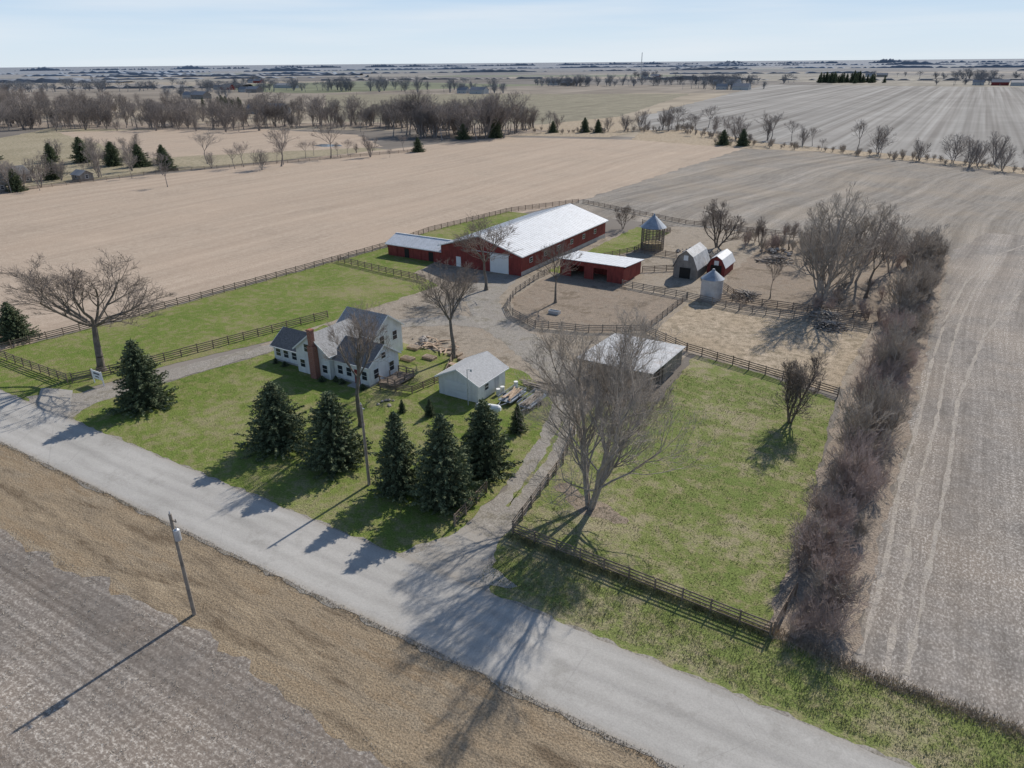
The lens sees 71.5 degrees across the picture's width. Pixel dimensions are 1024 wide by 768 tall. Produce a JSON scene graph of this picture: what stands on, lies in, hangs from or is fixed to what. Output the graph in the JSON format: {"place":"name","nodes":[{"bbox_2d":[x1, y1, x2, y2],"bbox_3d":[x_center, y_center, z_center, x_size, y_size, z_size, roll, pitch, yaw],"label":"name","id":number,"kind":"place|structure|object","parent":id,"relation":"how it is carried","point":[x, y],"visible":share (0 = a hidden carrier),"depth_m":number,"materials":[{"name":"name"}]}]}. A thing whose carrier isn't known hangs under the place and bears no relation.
{"place":"outdoors","nodes":[
{"label":"outdoors","id":0,"kind":"place"},
{"bbox_2d":[0,128,385,188],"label":"meadow","id":1,"kind":"structure","parent":0,"point":[15,149],"depth_m":344.13,"materials":[{"name":"plant"}]},
{"bbox_2d":[0,129,222,192],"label":"farmstead trees","id":2,"kind":"object","parent":1,"relation":"on","point":[93,157],"visible":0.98,"depth_m":272.65,"materials":[{"name":"plant"}]},
{"bbox_2d":[99,141,124,166],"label":"evergreen tree","id":3,"kind":"object","parent":1,"relation":"on","point":[112,159],"visible":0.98,"depth_m":309.30,"materials":[{"name":"green plant"}]},
{"bbox_2d":[43,130,391,169],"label":"field border trees","id":4,"kind":"object","parent":1,"relation":"on","point":[135,141],"visible":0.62,"depth_m":324.31,"materials":[{"name":"plant"}]},
{"bbox_2d":[0,529,402,767],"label":"field","id":5,"kind":"structure","parent":0,"point":[160,752],"depth_m":49.68,"materials":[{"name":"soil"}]},
{"bbox_2d":[58,129,381,157],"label":"stubble field","id":6,"kind":"structure","parent":0,"point":[177,143],"depth_m":413.14,"materials":[{"name":"plant"}]},
{"bbox_2d":[0,121,548,137],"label":"woodland floor","id":7,"kind":"structure","parent":0,"point":[183,126],"depth_m":501.92,"materials":[{"name":"brown plant"}]},
{"bbox_2d":[380,89,531,140],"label":"distant woodland","id":8,"kind":"object","parent":7,"relation":"on","point":[420,111],"visible":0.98,"depth_m":416.15,"materials":[{"name":"plant"}]},
{"bbox_2d":[75,325,552,553],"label":"lawn","id":9,"kind":"structure","parent":0,"point":[191,432],"depth_m":84.46,"materials":[{"name":"plant"}]},
{"bbox_2d":[106,338,179,418],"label":"spruce tree","id":10,"kind":"object","parent":9,"relation":"on","point":[144,393],"visible":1,"depth_m":89.34,"materials":[{"name":"green plant"}]},
{"bbox_2d":[233,381,314,462],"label":"spruce tree","id":11,"kind":"object","parent":9,"relation":"on","point":[279,424],"visible":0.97,"depth_m":79.71,"materials":[{"name":"green plant"}]},
{"bbox_2d":[293,391,372,482],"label":"spruce tree","id":12,"kind":"object","parent":9,"relation":"on","point":[334,446],"visible":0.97,"depth_m":75.53,"materials":[{"name":"green plant"}]},
{"bbox_2d":[270,306,415,387],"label":"farmhouse","id":13,"kind":"object","parent":9,"relation":"on","point":[301,350],"visible":0.86,"depth_m":98.86,"materials":[{"name":"white"}]},
{"bbox_2d":[320,299,392,427],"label":"bare tree","id":14,"kind":"object","parent":9,"relation":"on","point":[357,356],"visible":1,"depth_m":82.66,"materials":[{"name":"brown plant"}]},
{"bbox_2d":[367,411,423,502],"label":"spruce tree","id":15,"kind":"object","parent":9,"relation":"on","point":[395,472],"visible":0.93,"depth_m":70.74,"materials":[{"name":"green plant"}]},
{"bbox_2d":[401,413,489,516],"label":"spruce tree","id":16,"kind":"object","parent":9,"relation":"on","point":[443,484],"visible":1,"depth_m":68.39,"materials":[{"name":"green plant"}]},
{"bbox_2d":[458,400,523,482],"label":"spruce tree","id":17,"kind":"object","parent":9,"relation":"on","point":[487,459],"visible":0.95,"depth_m":73.96,"materials":[{"name":"green plant"}]},
{"bbox_2d":[507,404,529,433],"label":"conifer","id":18,"kind":"object","parent":9,"relation":"on","point":[514,423],"visible":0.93,"depth_m":83.64,"materials":[{"name":"plant"}]},
{"bbox_2d":[0,137,740,349],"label":"tan field","id":19,"kind":"structure","parent":0,"point":[183,234],"depth_m":219.20,"materials":[{"name":"soil"}]},
{"bbox_2d":[0,302,42,344],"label":"spruce tree","id":20,"kind":"object","parent":19,"relation":"on","point":[12,327],"visible":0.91,"depth_m":112.58,"materials":[{"name":"green plant"}]},
{"bbox_2d":[0,391,908,767],"bbox_3d":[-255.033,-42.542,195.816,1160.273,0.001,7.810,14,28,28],"label":"road","id":21,"kind":"structure","parent":0,"point":[660,711],"depth_m":55.64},
{"bbox_2d":[434,351,508,402],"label":"garage","id":22,"kind":"structure","parent":0,"point":[486,377],"depth_m":92.90,"materials":[{"name":"white"}]},
{"bbox_2d":[444,379,470,400],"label":"garage door","id":23,"kind":"structure","parent":22,"relation":"in","point":[458,390],"depth_m":92.58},
{"bbox_2d":[396,273,586,592],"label":"driveway","id":24,"kind":"structure","parent":0,"point":[494,518],"depth_m":82.16,"materials":[{"name":"gravel"}]},
{"bbox_2d":[324,94,687,123],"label":"meadow field","id":25,"kind":"structure","parent":0,"point":[573,107],"depth_m":779.17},
{"bbox_2d":[0,59,1023,693],"bbox_3d":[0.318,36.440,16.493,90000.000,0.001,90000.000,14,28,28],"label":"ground","id":26,"kind":"structure","parent":0,"point":[512,83],"depth_m":1287.32,"materials":[{"name":"soil"}]},
{"bbox_2d":[33,388,72,429],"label":"lane apron","id":27,"kind":"object","parent":26,"relation":"on","point":[54,404],"visible":1,"depth_m":91.88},
{"bbox_2d":[0,76,131,82],"bbox_3d":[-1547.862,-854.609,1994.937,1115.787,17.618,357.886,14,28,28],"label":"distant treeline","id":28,"kind":"object","parent":26,"relation":"on","point":[48,79],"visible":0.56,"depth_m":1890.85,"materials":[{"name":"plant"}]},
{"bbox_2d":[0,83,187,130],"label":"distant woodland","id":29,"kind":"object","parent":26,"relation":"on","point":[4,93],"visible":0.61,"depth_m":667.36,"materials":[{"name":"plant"}]},
{"bbox_2d":[9,83,252,88],"bbox_3d":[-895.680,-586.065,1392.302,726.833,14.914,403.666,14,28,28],"label":"distant treeline","id":30,"kind":"object","parent":26,"relation":"on","point":[132,86],"visible":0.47,"depth_m":1359.58,"materials":[{"name":"plant"}]},
{"bbox_2d":[21,71,371,76],"bbox_3d":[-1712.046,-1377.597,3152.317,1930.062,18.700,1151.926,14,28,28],"label":"distant treeline","id":31,"kind":"object","parent":26,"relation":"on","point":[168,73],"visible":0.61,"depth_m":3125.86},
{"bbox_2d":[90,72,362,77],"bbox_3d":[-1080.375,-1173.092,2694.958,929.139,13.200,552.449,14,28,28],"label":"distant treeline","id":32,"kind":"object","parent":26,"relation":"on","point":[227,74],"visible":0.88,"depth_m":2673.88,"materials":[{"name":"plant"}]},
{"bbox_2d":[94,75,368,79],"bbox_3d":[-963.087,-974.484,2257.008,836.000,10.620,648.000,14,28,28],"label":"distant treeline","id":33,"kind":"object","parent":26,"relation":"on","point":[133,78],"visible":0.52,"depth_m":2235.05,"materials":[{"name":"plant"}]},
{"bbox_2d":[0,360,465,535],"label":"front verge","id":34,"kind":"structure","parent":26,"relation":"on","point":[23,384],"depth_m":97.85,"materials":[{"name":"plant"}]},
{"bbox_2d":[91,92,393,124],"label":"farmstead trees","id":35,"kind":"object","parent":26,"relation":"on","point":[168,104],"visible":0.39,"depth_m":581.26,"materials":[{"name":"plant"}]},
{"bbox_2d":[0,74,499,92],"bbox_3d":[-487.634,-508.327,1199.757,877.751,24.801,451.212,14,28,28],"label":"distant woodland","id":36,"kind":"object","parent":26,"relation":"on","point":[329,83],"visible":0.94,"depth_m":1185.89,"materials":[{"name":"plant"}]},
{"bbox_2d":[0,212,526,389],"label":"pasture","id":37,"kind":"structure","parent":26,"relation":"on","point":[335,288],"depth_m":124.51,"materials":[{"name":"plant"}]},
{"bbox_2d":[0,248,175,372],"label":"bare tree","id":38,"kind":"object","parent":37,"relation":"on","point":[93,323],"visible":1,"depth_m":97.16,"materials":[{"name":"brown plant"}]},
{"bbox_2d":[70,310,328,382],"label":"pasture fence","id":39,"kind":"object","parent":37,"relation":"on","point":[228,339],"visible":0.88,"depth_m":109.89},
{"bbox_2d":[0,199,578,349],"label":"pasture fence","id":40,"kind":"object","parent":37,"relation":"on","point":[445,224],"visible":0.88,"depth_m":143.24,"materials":[{"name":"wood"}]},
{"bbox_2d":[385,232,450,262],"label":"stall wing","id":41,"kind":"structure","parent":37,"relation":"on","point":[426,248],"depth_m":159.20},
{"bbox_2d":[27,315,505,418],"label":"lane","id":42,"kind":"structure","parent":26,"relation":"on","point":[83,400],"depth_m":104.77,"materials":[{"name":"gravel"}]},
{"bbox_2d":[226,91,315,109],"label":"farmstead trees","id":43,"kind":"object","parent":26,"relation":"on","point":[295,102],"visible":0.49,"depth_m":655.92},
{"bbox_2d":[0,94,564,132],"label":"distant woodland","id":44,"kind":"object","parent":26,"relation":"on","point":[29,115],"visible":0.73,"depth_m":494.03,"materials":[{"name":"plant"}]},
{"bbox_2d":[15,62,625,70],"bbox_3d":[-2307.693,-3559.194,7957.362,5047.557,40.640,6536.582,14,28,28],"label":"distant treeline","id":45,"kind":"object","parent":26,"relation":"on","point":[198,67],"visible":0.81,"depth_m":7966.90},
{"bbox_2d":[0,445,663,767],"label":"dry verge","id":46,"kind":"structure","parent":26,"relation":"on","point":[420,751],"depth_m":53.33,"materials":[{"name":"plant"}]},
{"bbox_2d":[168,511,196,615],"bbox_3d":[-25.227,14.062,54.726,0.764,10.050,0.477,14,28,28],"label":"utility pole","id":47,"kind":"object","parent":46,"relation":"on","point":[176,532],"visible":1,"depth_m":54.47,"materials":[{"name":"brown wood"}]},
{"bbox_2d":[0,64,755,74],"bbox_3d":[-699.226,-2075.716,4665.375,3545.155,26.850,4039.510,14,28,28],"label":"distant treeline","id":48,"kind":"object","parent":26,"relation":"on","point":[286,69],"visible":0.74,"depth_m":4635.08,"materials":[{"name":"plant"}]},
{"bbox_2d":[378,528,516,587],"bbox_3d":[-4.714,15.120,63.584,12.896,0.001,7.471,4,25,11],"label":"driveway apron","id":49,"kind":"object","parent":26,"relation":"on","point":[463,554],"visible":1,"depth_m":62.53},
{"bbox_2d":[0,389,915,767],"bbox_3d":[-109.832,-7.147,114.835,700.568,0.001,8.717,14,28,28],"label":"road shoulder","id":50,"kind":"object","parent":26,"relation":"on","point":[586,725],"visible":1,"depth_m":53.66},
{"bbox_2d":[0,442,683,767],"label":"road edge weeds","id":51,"kind":"object","parent":50,"relation":"on","point":[13,450],"visible":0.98,"depth_m":57.54,"materials":[{"name":"plant"}]},
{"bbox_2d":[512,391,588,525],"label":"paddock fence","id":52,"kind":"object","parent":26,"relation":"on","point":[540,490],"visible":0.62,"depth_m":72.24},
{"bbox_2d":[372,66,749,73],"bbox_3d":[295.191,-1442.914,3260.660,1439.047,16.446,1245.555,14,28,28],"label":"distant treeline","id":53,"kind":"object","parent":26,"relation":"on","point":[515,70],"visible":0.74,"depth_m":3253.07,"materials":[{"name":"plant"}]},
{"bbox_2d":[540,74,613,86],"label":"distant woodland","id":54,"kind":"object","parent":26,"relation":"on","point":[568,80],"visible":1,"depth_m":1273.60,"materials":[{"name":"plant"}]},
{"bbox_2d":[512,301,720,514],"bbox_3d":[8.056,3.130,65.234,19.841,20.568,22.142,-7,25,-14],"label":"bare tree","id":55,"kind":"object","parent":26,"relation":"on","point":[614,432],"visible":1,"depth_m":64.81,"materials":[{"name":"grey plant"}]},
{"bbox_2d":[512,522,772,636],"bbox_3d":[9.856,16.008,59.769,23.583,1.595,0.246,15,29,30],"label":"paddock fence","id":56,"kind":"object","parent":26,"relation":"on","point":[654,581],"visible":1,"depth_m":58.93,"materials":[{"name":"wood"}]},
{"bbox_2d":[593,72,797,85],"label":"distant woodland","id":57,"kind":"object","parent":26,"relation":"on","point":[656,79],"visible":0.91,"depth_m":1305.91,"materials":[{"name":"plant"}]},
{"bbox_2d":[670,70,872,73],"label":"distant treeline","id":58,"kind":"object","parent":26,"relation":"on","point":[745,72],"visible":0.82,"depth_m":2300.84,"materials":[{"name":"plant"}]},
{"bbox_2d":[533,123,1023,171],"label":"creek brush","id":59,"kind":"object","parent":26,"relation":"on","point":[857,152],"visible":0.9,"depth_m":351.87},
{"bbox_2d":[765,352,829,422],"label":"bare tree","id":60,"kind":"object","parent":26,"relation":"on","point":[795,380],"visible":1,"depth_m":83.33,"materials":[{"name":"brown plant"}]},
{"bbox_2d":[595,103,1023,170],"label":"creek trees","id":61,"kind":"object","parent":26,"relation":"on","point":[668,117],"visible":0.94,"depth_m":333.53,"materials":[{"name":"plant"}]},
{"bbox_2d":[595,58,1023,64],"bbox_3d":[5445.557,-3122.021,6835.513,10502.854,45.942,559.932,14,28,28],"label":"distant treeline","id":62,"kind":"object","parent":26,"relation":"on","point":[890,60],"visible":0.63,"depth_m":8052.32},
{"bbox_2d":[632,129,1023,173],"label":"creek margin","id":63,"kind":"object","parent":26,"relation":"on","point":[678,136],"visible":0.69,"depth_m":361.64,"materials":[{"name":"beige plant"}]},
{"bbox_2d":[639,74,1021,80],"bbox_3d":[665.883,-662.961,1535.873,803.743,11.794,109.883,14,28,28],"label":"distant treeline","id":64,"kind":"object","parent":26,"relation":"on","point":[687,76],"visible":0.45,"depth_m":1533.61,"materials":[{"name":"plant"}]},
{"bbox_2d":[743,222,925,320],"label":"back brush","id":65,"kind":"object","parent":26,"relation":"on","point":[775,241],"visible":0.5,"depth_m":148.23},
{"bbox_2d":[670,64,1023,68],"bbox_3d":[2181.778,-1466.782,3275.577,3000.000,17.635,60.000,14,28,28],"label":"distant treeline","id":66,"kind":"object","parent":26,"relation":"on","point":[975,66],"visible":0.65,"depth_m":3378.55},
{"bbox_2d":[816,70,885,82],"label":"conifer grove","id":67,"kind":"object","parent":26,"relation":"on","point":[858,77],"visible":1,"depth_m":1327.96,"materials":[{"name":"plant"}]},
{"bbox_2d":[779,225,952,645],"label":"hedgerow","id":68,"kind":"object","parent":26,"relation":"on","point":[867,436],"visible":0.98,"depth_m":71.55,"materials":[{"name":"plant"}]},
{"bbox_2d":[711,60,1023,65],"bbox_3d":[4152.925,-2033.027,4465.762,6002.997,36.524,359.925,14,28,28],"label":"distant treeline","id":69,"kind":"object","parent":26,"relation":"on","point":[909,62],"visible":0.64,"depth_m":5222.03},
{"bbox_2d":[917,67,1023,78],"bbox_3d":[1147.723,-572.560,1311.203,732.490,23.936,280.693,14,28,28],"label":"distant woodland","id":70,"kind":"object","parent":26,"relation":"on","point":[960,73],"visible":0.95,"depth_m":1481.54,"materials":[{"name":"plant"}]},
{"bbox_2d":[0,0,1023,67],"label":"sky","id":71,"kind":"structure","parent":0,"point":[33,33],"materials":[{"name":"blue"}]},
{"bbox_2d":[261,226,884,395],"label":"barnyard ground","id":72,"kind":"structure","parent":0,"point":[470,341],"depth_m":129.36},
{"bbox_2d":[401,258,485,358],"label":"bare tree","id":73,"kind":"object","parent":72,"relation":"on","point":[459,283],"visible":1,"depth_m":102.52,"materials":[{"name":"brown plant"}]},
{"bbox_2d":[451,211,521,290],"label":"bare tree","id":74,"kind":"object","parent":72,"relation":"on","point":[473,241],"visible":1,"depth_m":132.74,"materials":[{"name":"brown plant"}]},
{"bbox_2d":[437,203,608,275],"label":"barn","id":75,"kind":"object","parent":72,"relation":"on","point":[575,227],"visible":0.81,"depth_m":154.78,"materials":[{"name":"red"}]},
{"bbox_2d":[490,253,508,273],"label":"big door","id":76,"kind":"structure","parent":75,"relation":"in","point":[498,265],"depth_m":147.18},
{"bbox_2d":[512,275,685,332],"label":"dirt paddock","id":77,"kind":"structure","parent":72,"relation":"on","point":[584,301],"depth_m":128.95,"materials":[{"name":"soil"}]},
{"bbox_2d":[534,238,582,302],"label":"bare tree","id":78,"kind":"object","parent":77,"relation":"on","point":[559,250],"visible":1,"depth_m":126.03,"materials":[{"name":"brown plant"}]},
{"bbox_2d":[560,251,644,283],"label":"stable","id":79,"kind":"structure","parent":72,"relation":"on","point":[615,269],"depth_m":143.26,"materials":[{"name":"wood"}]},
{"bbox_2d":[577,333,685,390],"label":"pole barn","id":80,"kind":"structure","parent":72,"relation":"on","point":[656,364],"depth_m":98.71,"materials":[{"name":"grey metal"}]},
{"bbox_2d":[640,213,666,251],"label":"corn crib","id":81,"kind":"object","parent":72,"relation":"on","point":[653,222],"visible":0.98,"depth_m":162.83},
{"bbox_2d":[700,269,724,301],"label":"grain bin","id":82,"kind":"object","parent":72,"relation":"on","point":[712,281],"visible":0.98,"depth_m":128.71,"materials":[{"name":"metal"}]},
{"bbox_2d":[706,249,734,276],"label":"red shed","id":83,"kind":"structure","parent":72,"relation":"on","point":[721,263],"depth_m":144.47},
{"bbox_2d":[699,198,747,247],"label":"bare tree","id":84,"kind":"object","parent":72,"relation":"on","point":[713,215],"visible":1,"depth_m":163.69,"materials":[{"name":"brown plant"}]},
{"bbox_2d":[622,279,872,330],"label":"barnyard fence","id":85,"kind":"object","parent":72,"relation":"on","point":[766,309],"visible":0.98,"depth_m":123.62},
{"bbox_2d":[651,300,870,392],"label":"dry paddock","id":86,"kind":"structure","parent":72,"relation":"on","point":[772,342],"depth_m":111.81,"materials":[{"name":"soil"}]},
{"bbox_2d":[687,343,839,396],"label":"paddock fence","id":87,"kind":"object","parent":72,"relation":"on","point":[717,356],"visible":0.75,"depth_m":100.58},
{"bbox_2d":[720,294,869,319],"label":"barnyard fence","id":88,"kind":"object","parent":72,"relation":"on","point":[792,306],"visible":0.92,"depth_m":124.83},
{"bbox_2d":[716,239,903,327],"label":"back paddock","id":89,"kind":"structure","parent":72,"relation":"on","point":[790,284],"depth_m":138.23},
{"bbox_2d":[788,182,884,307],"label":"bare tree","id":90,"kind":"object","parent":89,"relation":"on","point":[816,239],"visible":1,"depth_m":120.91,"materials":[{"name":"grey plant"}]},
{"bbox_2d":[822,197,907,281],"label":"bare tree","id":91,"kind":"object","parent":89,"relation":"on","point":[871,224],"visible":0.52,"depth_m":135.53,"materials":[{"name":"brown plant"}]},
{"bbox_2d":[858,214,912,297],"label":"bare tree","id":92,"kind":"object","parent":89,"relation":"on","point":[875,249],"visible":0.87,"depth_m":126.33,"materials":[{"name":"brown plant"}]},
{"bbox_2d":[807,317,851,333],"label":"brush pile","id":93,"kind":"object","parent":72,"relation":"on","point":[828,325],"visible":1,"depth_m":115.73,"materials":[{"name":"grey plant"}]},
{"bbox_2d":[876,209,923,272],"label":"bare tree","id":94,"kind":"object","parent":72,"relation":"on","point":[893,256],"visible":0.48,"depth_m":143.01,"materials":[{"name":"brown plant"}]},
{"bbox_2d":[519,116,630,136],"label":"brown field","id":95,"kind":"structure","parent":0,"point":[616,128],"depth_m":462.17,"materials":[{"name":"soil"}]},
{"bbox_2d":[548,227,669,272],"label":"barn side grass","id":96,"kind":"structure","parent":0,"point":[630,238],"depth_m":171.29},
{"bbox_2d":[505,356,840,629],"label":"paddock grass","id":97,"kind":"structure","parent":0,"point":[541,508],"depth_m":71.58,"materials":[{"name":"plant"}]},
{"bbox_2d":[553,483,628,523],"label":"dirt patch","id":98,"kind":"object","parent":97,"relation":"on","point":[578,503],"visible":0.74,"depth_m":69.74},
{"bbox_2d":[504,532,776,640],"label":"fence line weeds","id":99,"kind":"object","parent":97,"relation":"on","point":[572,558],"visible":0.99,"depth_m":59.65,"materials":[{"name":"plant"}]},
{"bbox_2d":[672,242,709,279],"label":"gambrel barn","id":100,"kind":"structure","parent":0,"point":[692,262],"depth_m":142.78,"materials":[{"name":"grey metal"}]},
{"bbox_2d":[489,536,1023,767],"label":"front verge grass","id":101,"kind":"structure","parent":0,"point":[693,668],"depth_m":51.42,"materials":[{"name":"plant"}]},
{"bbox_2d":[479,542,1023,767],"bbox_3d":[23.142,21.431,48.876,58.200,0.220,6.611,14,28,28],"label":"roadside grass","id":102,"kind":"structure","parent":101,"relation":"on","point":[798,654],"depth_m":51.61,"materials":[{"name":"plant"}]},
{"bbox_2d":[758,621,1023,748],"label":"field edge weeds","id":103,"kind":"object","parent":101,"relation":"on","point":[926,695],"visible":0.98,"depth_m":49.33,"materials":[{"name":"plant"}]},
{"bbox_2d":[572,149,1023,692],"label":"gray field","id":104,"kind":"structure","parent":0,"point":[777,189],"depth_m":230.74,"materials":[{"name":"soil"}]},
{"bbox_2d":[639,85,1023,167],"bbox_3d":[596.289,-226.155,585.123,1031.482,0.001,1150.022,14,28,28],"label":"field","id":105,"kind":"structure","parent":0,"point":[934,116],"depth_m":556.36,"materials":[{"name":"soil"}]},
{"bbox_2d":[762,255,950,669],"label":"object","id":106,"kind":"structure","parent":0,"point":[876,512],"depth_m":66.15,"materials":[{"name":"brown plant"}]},
{"bbox_2d":[885,223,951,277],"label":"bare tree","id":107,"kind":"object","parent":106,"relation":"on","point":[908,246],"visible":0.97,"depth_m":130.53,"materials":[{"name":"brown plant"}]},
{"bbox_2d":[851,233,1023,733],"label":"field","id":108,"kind":"structure","parent":0,"point":[970,643],"depth_m":67.74,"materials":[{"name":"soil"}]},
{"bbox_2d":[855,245,1023,663],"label":"tyre track","id":109,"kind":"structure","parent":108,"relation":"on","point":[880,580],"depth_m":70.06,"materials":[{"name":"soil"}]},
{"bbox_2d":[882,255,1006,673],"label":"tyre track","id":110,"kind":"structure","parent":108,"relation":"on","point":[892,637],"depth_m":69.95,"materials":[{"name":"soil"}]},
{"bbox_2d":[902,291,1021,675],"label":"tyre track","id":111,"kind":"structure","parent":108,"relation":"on","point":[913,640],"depth_m":69.44,"materials":[{"name":"soil"}]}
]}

